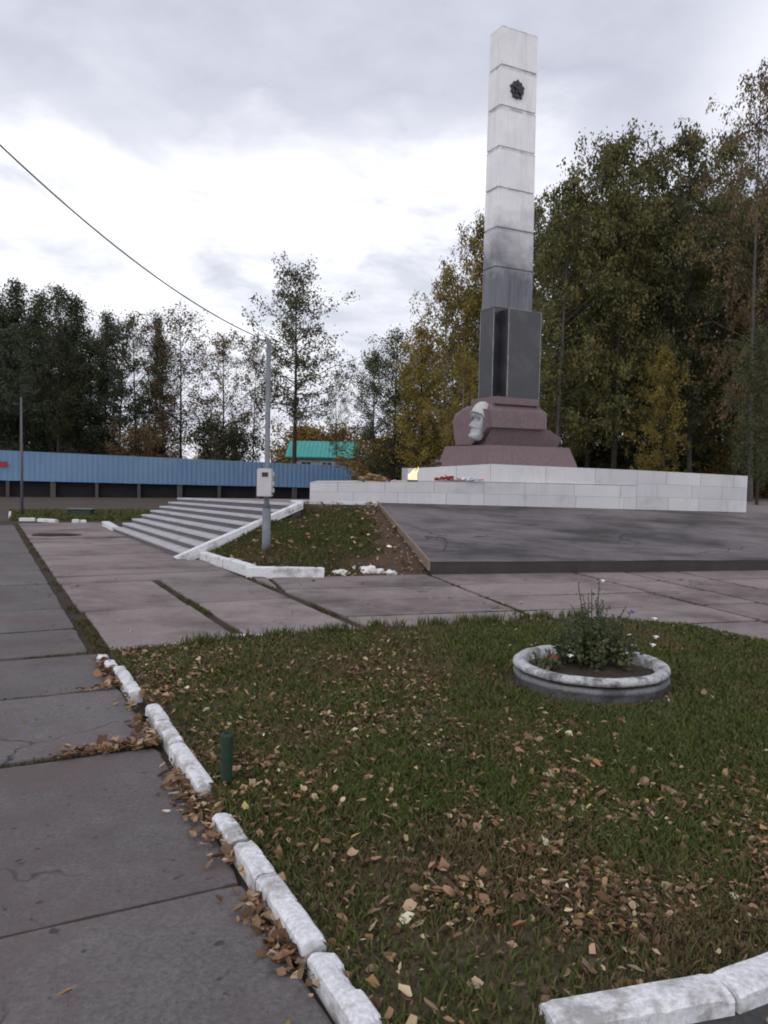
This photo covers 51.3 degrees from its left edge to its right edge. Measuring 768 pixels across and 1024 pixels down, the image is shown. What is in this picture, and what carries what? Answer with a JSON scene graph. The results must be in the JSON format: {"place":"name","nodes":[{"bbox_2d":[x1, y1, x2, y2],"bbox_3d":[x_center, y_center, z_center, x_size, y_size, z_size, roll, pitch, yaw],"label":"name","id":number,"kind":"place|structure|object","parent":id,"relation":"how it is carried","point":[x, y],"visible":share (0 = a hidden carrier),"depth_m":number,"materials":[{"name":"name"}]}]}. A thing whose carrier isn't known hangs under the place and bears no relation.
{"place":"outdoors","nodes":[
{"label":"outdoors","id":0,"kind":"place"},
{"bbox_2d":[0,525,331,1023],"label":"concrete path","id":1,"kind":"structure","parent":0,"point":[114,909],"depth_m":3.11,"materials":[{"name":"concrete"}]},
{"bbox_2d":[1,575,767,1023],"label":"fallen leaves","id":2,"kind":"object","parent":1,"relation":"on","point":[211,807],"visible":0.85,"depth_m":3.65,"materials":[{"name":"brown plant"}]},
{"bbox_2d":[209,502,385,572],"bbox_3d":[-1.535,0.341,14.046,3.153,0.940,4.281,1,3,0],"label":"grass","id":3,"kind":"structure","parent":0,"point":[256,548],"depth_m":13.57,"materials":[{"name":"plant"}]},
{"bbox_2d":[0,483,760,561],"bbox_3d":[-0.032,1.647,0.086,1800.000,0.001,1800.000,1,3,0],"label":"ground","id":4,"kind":"structure","parent":0,"point":[34,503],"depth_m":33.99,"materials":[{"name":"concrete"}]},
{"bbox_2d":[20,397,23,514],"bbox_3d":[-10.921,-1.616,24.116,0.089,3.680,0.089,1,3,0],"label":"lamp pole","id":5,"kind":"object","parent":4,"relation":"on","point":[21,470],"visible":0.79,"depth_m":24.09,"materials":[{"name":"metal"}]},
{"bbox_2d":[0,320,55,450],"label":"tree","id":6,"kind":"object","parent":4,"relation":"on","point":[22,348],"visible":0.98,"depth_m":42.51,"materials":[{"name":"green plant"}]},
{"bbox_2d":[0,277,63,452],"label":"spruce tree","id":7,"kind":"object","parent":4,"relation":"on","point":[10,317],"visible":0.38,"depth_m":45.95,"materials":[{"name":"green plant"}]},
{"bbox_2d":[0,291,63,451],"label":"spruce tree","id":8,"kind":"object","parent":4,"relation":"on","point":[4,358],"visible":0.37,"depth_m":45.73,"materials":[{"name":"green plant"}]},
{"bbox_2d":[0,288,85,451],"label":"spruce tree","id":9,"kind":"object","parent":4,"relation":"on","point":[40,344],"visible":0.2,"depth_m":49.19,"materials":[{"name":"green plant"}]},
{"bbox_2d":[4,280,116,452],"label":"broadleaf tree","id":10,"kind":"object","parent":4,"relation":"on","point":[55,428],"visible":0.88,"depth_m":45.35,"materials":[{"name":"green plant"}]},
{"bbox_2d":[15,329,107,453],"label":"spruce tree","id":11,"kind":"object","parent":4,"relation":"on","point":[74,402],"visible":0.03,"depth_m":55.15,"materials":[{"name":"green plant"}]},
{"bbox_2d":[25,292,124,454],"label":"spruce tree","id":12,"kind":"object","parent":4,"relation":"on","point":[76,446],"visible":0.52,"depth_m":46.94,"materials":[{"name":"green plant"}]},
{"bbox_2d":[66,508,95,514],"bbox_3d":[-9.459,0.025,24.973,0.800,0.288,0.400,1,3,3],"label":"bench","id":13,"kind":"object","parent":4,"relation":"on","point":[87,511],"visible":0.77,"depth_m":24.80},
{"bbox_2d":[7,507,159,520],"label":"grass","id":14,"kind":"structure","parent":4,"relation":"on","point":[125,514],"depth_m":24.57,"materials":[{"name":"plant"}]},
{"bbox_2d":[52,338,138,438],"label":"broadleaf tree","id":15,"kind":"object","parent":4,"relation":"on","point":[97,383],"visible":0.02,"depth_m":56.52,"materials":[{"name":"green plant"}]},
{"bbox_2d":[71,306,147,455],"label":"spruce tree","id":16,"kind":"object","parent":4,"relation":"on","point":[103,385],"visible":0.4,"depth_m":48.44,"materials":[{"name":"green plant"}]},
{"bbox_2d":[85,317,151,454],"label":"tree","id":17,"kind":"object","parent":4,"relation":"on","point":[117,374],"visible":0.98,"depth_m":46.33,"materials":[{"name":"green plant"}]},
{"bbox_2d":[85,303,179,452],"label":"bare tree","id":18,"kind":"object","parent":4,"relation":"on","point":[140,347],"visible":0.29,"depth_m":49.02,"materials":[{"name":"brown plant"}]},
{"bbox_2d":[99,417,181,457],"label":"bush","id":19,"kind":"object","parent":4,"relation":"on","point":[146,440],"visible":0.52,"depth_m":45.53,"materials":[{"name":"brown plant"}]},
{"bbox_2d":[124,312,176,455],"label":"spruce tree","id":20,"kind":"object","parent":4,"relation":"on","point":[152,339],"visible":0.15,"depth_m":50.30,"materials":[{"name":"green plant"}]},
{"bbox_2d":[126,333,202,457],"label":"broadleaf tree","id":21,"kind":"object","parent":4,"relation":"on","point":[162,369],"visible":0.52,"depth_m":47.48,"materials":[{"name":"green plant"}]},
{"bbox_2d":[0,450,357,498],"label":"sheet fence","id":22,"kind":"object","parent":4,"relation":"on","point":[47,474],"visible":0.84,"depth_m":40.72,"materials":[{"name":"metal"}]},
{"bbox_2d":[133,299,246,457],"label":"bare tree","id":23,"kind":"object","parent":4,"relation":"on","point":[171,398],"visible":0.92,"depth_m":46.04,"materials":[{"name":"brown plant"}]},
{"bbox_2d":[174,321,265,455],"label":"bare tree","id":24,"kind":"object","parent":4,"relation":"on","point":[223,354],"visible":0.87,"depth_m":46.12,"materials":[{"name":"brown plant"}]},
{"bbox_2d":[169,409,272,461],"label":"bush","id":25,"kind":"object","parent":4,"relation":"on","point":[204,441],"visible":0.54,"depth_m":46.19,"materials":[{"name":"green plant"}]},
{"bbox_2d":[225,332,286,461],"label":"bare tree","id":26,"kind":"object","parent":4,"relation":"on","point":[257,412],"visible":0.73,"depth_m":47.44,"materials":[{"name":"brown plant"}]},
{"bbox_2d":[229,251,369,463],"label":"tree","id":27,"kind":"object","parent":4,"relation":"on","point":[292,301],"visible":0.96,"depth_m":45.36,"materials":[{"name":"green plant"}]},
{"bbox_2d":[255,416,347,462],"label":"bush","id":28,"kind":"object","parent":4,"relation":"on","point":[304,433],"visible":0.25,"depth_m":70.97,"materials":[{"name":"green plant"}]},
{"bbox_2d":[277,417,365,446],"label":"bush","id":29,"kind":"object","parent":4,"relation":"on","point":[329,434],"visible":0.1,"depth_m":73.18,"materials":[{"name":"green plant"}]},
{"bbox_2d":[285,441,358,465],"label":"village house","id":30,"kind":"structure","parent":4,"relation":"on","point":[313,452],"depth_m":62.58,"materials":[{"name":"paint"}]},
{"bbox_2d":[312,367,357,464],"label":"bare tree","id":31,"kind":"object","parent":4,"relation":"on","point":[332,442],"visible":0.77,"depth_m":51.75,"materials":[{"name":"brown plant"}]},
{"bbox_2d":[341,349,408,467],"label":"broadleaf tree","id":32,"kind":"object","parent":4,"relation":"on","point":[371,421],"visible":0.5,"depth_m":37.64,"materials":[{"name":"green plant"}]},
{"bbox_2d":[332,426,427,480],"bbox_3d":[-0.044,-1.921,36.964,5.093,4.098,4.988,1,3,8],"label":"bush","id":33,"kind":"object","parent":4,"relation":"on","point":[355,467],"visible":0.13,"depth_m":36.41,"materials":[{"name":"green plant"}]},
{"bbox_2d":[343,425,438,479],"bbox_3d":[1.518,-1.918,36.205,5.534,4.371,6.915,4,4,44],"label":"bush","id":34,"kind":"object","parent":4,"relation":"on","point":[389,446],"visible":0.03,"depth_m":35.90,"materials":[{"name":"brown plant"}]},
{"bbox_2d":[346,324,442,479],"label":"broadleaf tree","id":35,"kind":"object","parent":4,"relation":"on","point":[394,470],"visible":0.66,"depth_m":32.77,"materials":[{"name":"green plant"}]},
{"bbox_2d":[372,324,453,478],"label":"golden birch","id":36,"kind":"object","parent":4,"relation":"on","point":[421,336],"visible":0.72,"depth_m":29.59,"materials":[{"name":"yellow plant"}]},
{"bbox_2d":[385,408,453,473],"bbox_3d":[3.138,-2.167,33.944,6.570,4.826,6.819,0,3,-19],"label":"bush","id":37,"kind":"object","parent":4,"relation":"on","point":[434,440],"visible":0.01,"depth_m":32.70,"materials":[{"name":"green plant"}]},
{"bbox_2d":[393,339,455,439],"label":"broadleaf tree","id":38,"kind":"object","parent":4,"relation":"on","point":[428,382],"visible":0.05,"depth_m":43.48,"materials":[{"name":"green plant"}]},
{"bbox_2d":[399,255,479,467],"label":"golden birch","id":39,"kind":"object","parent":4,"relation":"on","point":[441,296],"visible":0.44,"depth_m":31.55,"materials":[{"name":"yellow plant"}]},
{"bbox_2d":[416,286,480,419],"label":"birch tree","id":40,"kind":"object","parent":4,"relation":"on","point":[477,348],"visible":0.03,"depth_m":39.19,"materials":[{"name":"green plant"}]},
{"bbox_2d":[423,339,478,466],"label":"golden birch","id":41,"kind":"object","parent":4,"relation":"on","point":[463,366],"visible":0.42,"depth_m":26.63,"materials":[{"name":"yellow plant"}]},
{"bbox_2d":[439,209,484,406],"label":"birch tree","id":42,"kind":"object","parent":4,"relation":"on","point":[479,230],"visible":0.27,"depth_m":30.11,"materials":[{"name":"green plant"}]},
{"bbox_2d":[434,224,568,445],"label":"golden birch","id":43,"kind":"object","parent":4,"relation":"on","point":[471,304],"visible":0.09,"depth_m":29.87,"materials":[{"name":"yellow plant"}]},
{"bbox_2d":[459,197,616,427],"bbox_3d":[6.907,-7.102,35.954,7.602,14.446,6.695,4,4,40],"label":"birch tree","id":44,"kind":"object","parent":4,"relation":"on","point":[536,216],"visible":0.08,"depth_m":35.23,"materials":[{"name":"green plant"}]},
{"bbox_2d":[540,379,587,455],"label":"golden birch","id":45,"kind":"object","parent":4,"relation":"on","point":[562,432],"visible":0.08,"depth_m":30.81,"materials":[{"name":"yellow plant"}]},
{"bbox_2d":[479,164,649,447],"bbox_3d":[6.104,-5.540,26.681,5.050,12.180,5.735,3,4,36],"label":"birch tree","id":46,"kind":"object","parent":4,"relation":"on","point":[563,235],"visible":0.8,"depth_m":26.58,"materials":[{"name":"green plant"}]},
{"bbox_2d":[533,199,661,467],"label":"broadleaf tree","id":47,"kind":"object","parent":4,"relation":"on","point":[579,462],"visible":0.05,"depth_m":37.23,"materials":[{"name":"green plant"}]},
{"bbox_2d":[544,185,662,449],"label":"birch tree","id":48,"kind":"object","parent":4,"relation":"on","point":[604,334],"visible":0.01,"depth_m":39.52,"materials":[{"name":"green plant"}]},
{"bbox_2d":[577,443,634,469],"bbox_3d":[10.142,-1.725,39.173,4.621,3.796,4.718,1,3,6],"label":"bush","id":49,"kind":"object","parent":4,"relation":"on","point":[609,459],"visible":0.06,"depth_m":38.24,"materials":[{"name":"green plant"}]},
{"bbox_2d":[532,131,686,467],"bbox_3d":[8.075,-6.459,28.446,4.808,13.962,6.198,3,4,31],"label":"birch tree","id":50,"kind":"object","parent":4,"relation":"on","point":[626,260],"visible":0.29,"depth_m":27.96,"materials":[{"name":"green plant"}]},
{"bbox_2d":[545,185,708,470],"bbox_3d":[11.365,-7.251,36.292,8.242,14.923,7.742,4,4,45],"label":"broadleaf tree","id":51,"kind":"object","parent":4,"relation":"on","point":[628,462],"visible":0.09,"depth_m":36.64,"materials":[{"name":"green plant"}]},
{"bbox_2d":[532,117,736,468],"bbox_3d":[7.734,-6.209,26.832,6.317,13.611,6.210,0,3,-19],"label":"birch tree","id":52,"kind":"object","parent":4,"relation":"on","point":[619,151],"visible":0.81,"depth_m":26.26,"materials":[{"name":"green plant"}]},
{"bbox_2d":[603,440,701,471],"bbox_3d":[13.056,-1.998,40.016,5.616,4.126,5.829,-1,4,-34],"label":"bush","id":53,"kind":"object","parent":4,"relation":"on","point":[618,461],"visible":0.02,"depth_m":38.61,"materials":[{"name":"green plant"}]},
{"bbox_2d":[622,345,698,472],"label":"golden birch","id":54,"kind":"object","parent":4,"relation":"on","point":[661,410],"visible":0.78,"depth_m":24.78,"materials":[{"name":"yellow plant"}]},
{"bbox_2d":[601,134,723,469],"bbox_3d":[10.066,-6.655,30.085,4.300,14.270,5.544,0,3,-26],"label":"birch tree","id":55,"kind":"object","parent":4,"relation":"on","point":[659,177],"visible":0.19,"depth_m":29.28,"materials":[{"name":"green plant"}]},
{"bbox_2d":[601,191,750,470],"bbox_3d":[9.975,-5.178,27.999,5.384,11.455,5.408,3,4,32],"label":"broadleaf tree","id":56,"kind":"object","parent":4,"relation":"on","point":[676,218],"visible":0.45,"depth_m":27.19,"materials":[{"name":"green plant"}]},
{"bbox_2d":[604,182,765,473],"bbox_3d":[13.926,-7.690,37.431,8.205,15.816,8.735,2,3,10],"label":"broadleaf tree","id":57,"kind":"object","parent":4,"relation":"on","point":[683,468],"visible":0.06,"depth_m":37.04,"materials":[{"name":"green plant"}]},
{"bbox_2d":[610,114,767,472],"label":"birch tree","id":58,"kind":"object","parent":4,"relation":"on","point":[692,159],"visible":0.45,"depth_m":28.23,"materials":[{"name":"green plant"}]},
{"bbox_2d":[667,440,730,473],"bbox_3d":[15.618,-1.679,39.078,6.414,4.054,5.132,1,3,-9],"label":"bush","id":59,"kind":"object","parent":4,"relation":"on","point":[700,459],"visible":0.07,"depth_m":37.64,"materials":[{"name":"green plant"}]},
{"bbox_2d":[649,117,767,470],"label":"birch tree","id":60,"kind":"object","parent":4,"relation":"on","point":[728,156],"visible":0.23,"depth_m":30.32,"materials":[{"name":"green plant"}]},
{"bbox_2d":[652,57,767,501],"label":"birch tree","id":61,"kind":"object","parent":4,"relation":"on","point":[756,214],"visible":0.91,"depth_m":24.65,"materials":[{"name":"green plant"}]},
{"bbox_2d":[671,182,767,447],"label":"birch tree","id":62,"kind":"object","parent":4,"relation":"on","point":[732,266],"visible":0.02,"depth_m":38.87,"materials":[{"name":"green plant"}]},
{"bbox_2d":[675,187,767,474],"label":"broadleaf tree","id":63,"kind":"object","parent":4,"relation":"on","point":[709,454],"visible":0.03,"depth_m":37.04,"materials":[{"name":"green plant"}]},
{"bbox_2d":[691,183,767,494],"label":"broadleaf tree","id":64,"kind":"object","parent":4,"relation":"on","point":[751,326],"visible":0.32,"depth_m":27.08,"materials":[{"name":"green plant"}]},
{"bbox_2d":[694,332,767,497],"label":"golden birch","id":65,"kind":"object","parent":4,"relation":"on","point":[727,457],"visible":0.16,"depth_m":29.93,"materials":[{"name":"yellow plant"}]},
{"bbox_2d":[697,203,767,475],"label":"birch tree","id":66,"kind":"object","parent":4,"relation":"on","point":[743,315],"visible":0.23,"depth_m":27.55,"materials":[{"name":"green plant"}]},
{"bbox_2d":[702,433,767,497],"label":"bush","id":67,"kind":"object","parent":4,"relation":"on","point":[739,471],"visible":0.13,"depth_m":30.09,"materials":[{"name":"green plant"}]},
{"bbox_2d":[715,322,767,504],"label":"broadleaf tree","id":68,"kind":"object","parent":4,"relation":"on","point":[759,472],"visible":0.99,"depth_m":22.40,"materials":[{"name":"green plant"}]},
{"bbox_2d":[0,520,767,1023],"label":"plaza bed","id":69,"kind":"object","parent":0,"point":[62,596],"visible":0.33,"depth_m":8.70,"materials":[{"name":"soil"}]},
{"bbox_2d":[113,666,142,702],"bbox_3d":[-1.858,1.247,5.785,0.088,0.114,0.742,0,3,-27],"label":"kerb stone","id":70,"kind":"object","parent":69,"relation":"on","point":[124,676],"visible":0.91,"depth_m":5.63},
{"bbox_2d":[145,704,169,728],"bbox_3d":[-1.420,1.295,5.012,0.088,0.114,0.340,0,3,-27],"label":"kerb stone","id":71,"kind":"object","parent":69,"relation":"on","point":[154,713],"visible":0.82,"depth_m":4.98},
{"bbox_2d":[154,720,183,755],"bbox_3d":[-1.256,1.317,4.668,0.087,0.114,0.406,0,3,-27],"label":"kerb stone","id":72,"kind":"object","parent":69,"relation":"on","point":[167,731],"visible":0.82,"depth_m":4.61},
{"bbox_2d":[169,742,213,801],"bbox_3d":[-1.003,1.347,4.148,0.088,0.119,0.642,0,3,-27],"label":"kerb stone","id":73,"kind":"object","parent":69,"relation":"on","point":[182,756],"visible":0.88,"depth_m":4.08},
{"bbox_2d":[199,551,226,567],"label":"kerb stone","id":74,"kind":"object","parent":69,"relation":"on","point":[212,558],"visible":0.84,"depth_m":13.29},
{"bbox_2d":[212,813,248,854],"bbox_3d":[-0.667,1.400,3.467,0.087,0.097,0.283,0,3,-27],"label":"kerb stone","id":75,"kind":"object","parent":69,"relation":"on","point":[229,829],"visible":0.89,"depth_m":3.43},
{"bbox_2d":[223,558,256,575],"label":"kerb stone","id":76,"kind":"object","parent":69,"relation":"on","point":[235,565],"visible":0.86,"depth_m":12.31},
{"bbox_2d":[233,840,275,891],"bbox_3d":[-0.513,1.411,3.164,0.088,0.114,0.283,0,3,-27],"label":"kerb stone","id":77,"kind":"object","parent":69,"relation":"on","point":[249,856],"visible":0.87,"depth_m":3.13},
{"bbox_2d":[256,872,326,968],"bbox_3d":[-0.335,1.432,2.815,0.088,0.114,0.480,0,3,-27],"label":"kerb stone","id":78,"kind":"object","parent":69,"relation":"on","point":[306,936],"visible":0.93,"depth_m":2.75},
{"bbox_2d":[307,952,381,1023],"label":"kerb stone","id":79,"kind":"object","parent":69,"relation":"on","point":[343,999],"visible":0.95,"depth_m":2.37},
{"bbox_2d":[377,501,767,575],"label":"concrete ramp","id":80,"kind":"structure","parent":69,"relation":"on","point":[445,539],"depth_m":14.36,"materials":[{"name":"grey concrete"}]},
{"bbox_2d":[539,974,735,1023],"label":"kerb stone","id":81,"kind":"object","parent":69,"relation":"on","point":[697,998],"visible":0.99,"depth_m":2.32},
{"bbox_2d":[712,952,767,1013],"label":"kerb stone","id":82,"kind":"object","parent":69,"relation":"on","point":[745,983],"visible":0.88,"depth_m":2.42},
{"bbox_2d":[0,0,767,467],"label":"sky","id":83,"kind":"structure","parent":0,"point":[205,140],"materials":[{"name":"white"}]},
{"bbox_2d":[19,522,767,650],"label":"paved plaza","id":84,"kind":"structure","parent":0,"point":[93,560],"depth_m":10.30,"materials":[{"name":"concrete"}]},
{"bbox_2d":[32,533,80,535],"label":"puddle","id":85,"kind":"object","parent":84,"relation":"on","point":[54,534],"visible":1,"depth_m":17.87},
{"bbox_2d":[102,498,302,559],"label":"staircase","id":86,"kind":"structure","parent":84,"relation":"on","point":[188,528],"depth_m":15.96,"materials":[{"name":"concrete"}]},
{"bbox_2d":[246,566,323,578],"bbox_3d":[-1.452,0.902,11.790,1.139,0.191,0.152,1,3,-3],"label":"kerb stone","id":87,"kind":"object","parent":84,"relation":"on","point":[267,572],"visible":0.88,"depth_m":11.71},
{"bbox_2d":[214,504,429,576],"bbox_3d":[-1.387,0.413,13.881,3.433,0.936,4.345,0,3,-12],"label":"grass mound","id":88,"kind":"object","parent":84,"relation":"on","point":[415,565],"depth_m":12.91,"materials":[{"name":"plant"}]},
{"bbox_2d":[256,334,274,549],"bbox_3d":[-1.900,-0.915,12.810,0.287,3.840,0.343,0,3,-17],"label":"utility pole","id":89,"kind":"object","parent":88,"relation":"on","point":[265,483],"visible":0.95,"depth_m":12.84,"materials":[{"name":"metal"}]},
{"bbox_2d":[0,144,256,336],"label":"overhead cable","id":90,"kind":"object","parent":89,"relation":"attached to","point":[27,170],"visible":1,"depth_m":9.82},
{"bbox_2d":[213,501,425,576],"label":"fallen leaves","id":91,"kind":"object","parent":88,"relation":"on","point":[359,545],"visible":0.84,"depth_m":13.39,"materials":[{"name":"brown plant"}]},
{"bbox_2d":[360,565,378,573],"bbox_3d":[-0.233,0.878,12.223,0.347,0.136,0.235,1,3,0],"label":"kerb fragment","id":92,"kind":"object","parent":88,"relation":"on","point":[371,569],"visible":0.86,"depth_m":12.14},
{"bbox_2d":[0,524,766,768],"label":"grass in pavement joints","id":93,"kind":"object","parent":84,"relation":"on","point":[95,639],"visible":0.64,"depth_m":8.74,"materials":[{"name":"green plant"}]},
{"bbox_2d":[111,616,767,1023],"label":"lawn","id":94,"kind":"structure","parent":0,"point":[519,993],"depth_m":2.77,"materials":[{"name":"plant"}]},
{"bbox_2d":[220,731,233,785],"bbox_3d":[-0.775,1.256,3.936,0.059,0.352,0.059,2,4,0],"label":"iron pipe","id":95,"kind":"object","parent":94,"relation":"on","point":[226,755],"visible":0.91,"depth_m":3.91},
{"bbox_2d":[181,607,593,645],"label":"grass","id":96,"kind":"structure","parent":94,"relation":"on","point":[374,625],"depth_m":7.93,"materials":[{"name":"plant"}]},
{"bbox_2d":[110,618,767,1023],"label":"fallen leaves","id":97,"kind":"object","parent":94,"relation":"on","point":[450,888],"visible":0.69,"depth_m":3.52,"materials":[{"name":"brown plant"}]},
{"bbox_2d":[512,644,670,702],"bbox_3d":[1.556,1.221,6.051,1.155,0.212,1.155,1,3,0],"label":"stone planter","id":98,"kind":"object","parent":94,"relation":"on","point":[648,679],"visible":0.7,"depth_m":5.67,"materials":[{"name":"concrete"}]},
{"bbox_2d":[528,649,565,669],"bbox_3d":[1.209,1.109,5.972,0.274,0.139,0.309,3,4,35],"label":"garden flower","id":99,"kind":"object","parent":98,"relation":"in","point":[552,661],"visible":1,"depth_m":5.94,"materials":[{"name":"green plant"}]},
{"bbox_2d":[526,579,658,671],"bbox_3d":[1.594,0.863,6.046,0.804,0.714,0.666,-1,4,-37],"label":"flowering plant","id":100,"kind":"object","parent":98,"relation":"in","point":[598,646],"visible":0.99,"depth_m":6.03,"materials":[{"name":"green plant"}]},
{"bbox_2d":[202,498,767,512],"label":"terrace","id":101,"kind":"structure","parent":0,"point":[761,507],"depth_m":18.72,"materials":[{"name":"concrete"}]},
{"bbox_2d":[290,500,376,504],"bbox_3d":[-1.193,-0.180,15.869,0.990,0.089,2.186,4,4,44],"label":"terrace edge","id":102,"kind":"object","parent":101,"relation":"on","point":[334,502],"visible":0.71,"depth_m":16.06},
{"bbox_2d":[310,480,636,508],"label":"marble wall","id":103,"kind":"structure","parent":101,"relation":"on","point":[523,494],"depth_m":16.77,"materials":[{"name":"stone"}]},
{"bbox_2d":[357,473,395,481],"bbox_3d":[-0.155,-0.708,16.481,0.816,0.185,0.236,1,3,5],"label":"dried wreath","id":104,"kind":"object","parent":103,"relation":"on","point":[374,477],"visible":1,"depth_m":16.45,"materials":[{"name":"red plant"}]},
{"bbox_2d":[434,474,483,481],"bbox_3d":[1.565,-0.715,16.683,1.040,0.153,0.241,1,3,0],"label":"flower bouquet","id":105,"kind":"object","parent":103,"relation":"on","point":[448,478],"visible":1,"depth_m":16.66,"materials":[{"name":"red plant"}]},
{"bbox_2d":[402,464,747,511],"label":"marble wall","id":106,"kind":"structure","parent":101,"relation":"on","point":[662,490],"depth_m":17.36,"materials":[{"name":"stone"}]},
{"bbox_2d":[438,25,577,467],"bbox_3d":[3.154,-6.187,19.641,2.754,10.447,2.292,0,3,-27],"label":"war memorial","id":107,"kind":"object","parent":106,"relation":"on","point":[502,419],"visible":1,"depth_m":19.07,"materials":[{"name":"stone"}]},
{"bbox_2d":[693,1003,767,1023],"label":"road","id":108,"kind":"structure","parent":0,"point":[758,1015],"depth_m":2.35,"materials":[{"name":"asphalt"}]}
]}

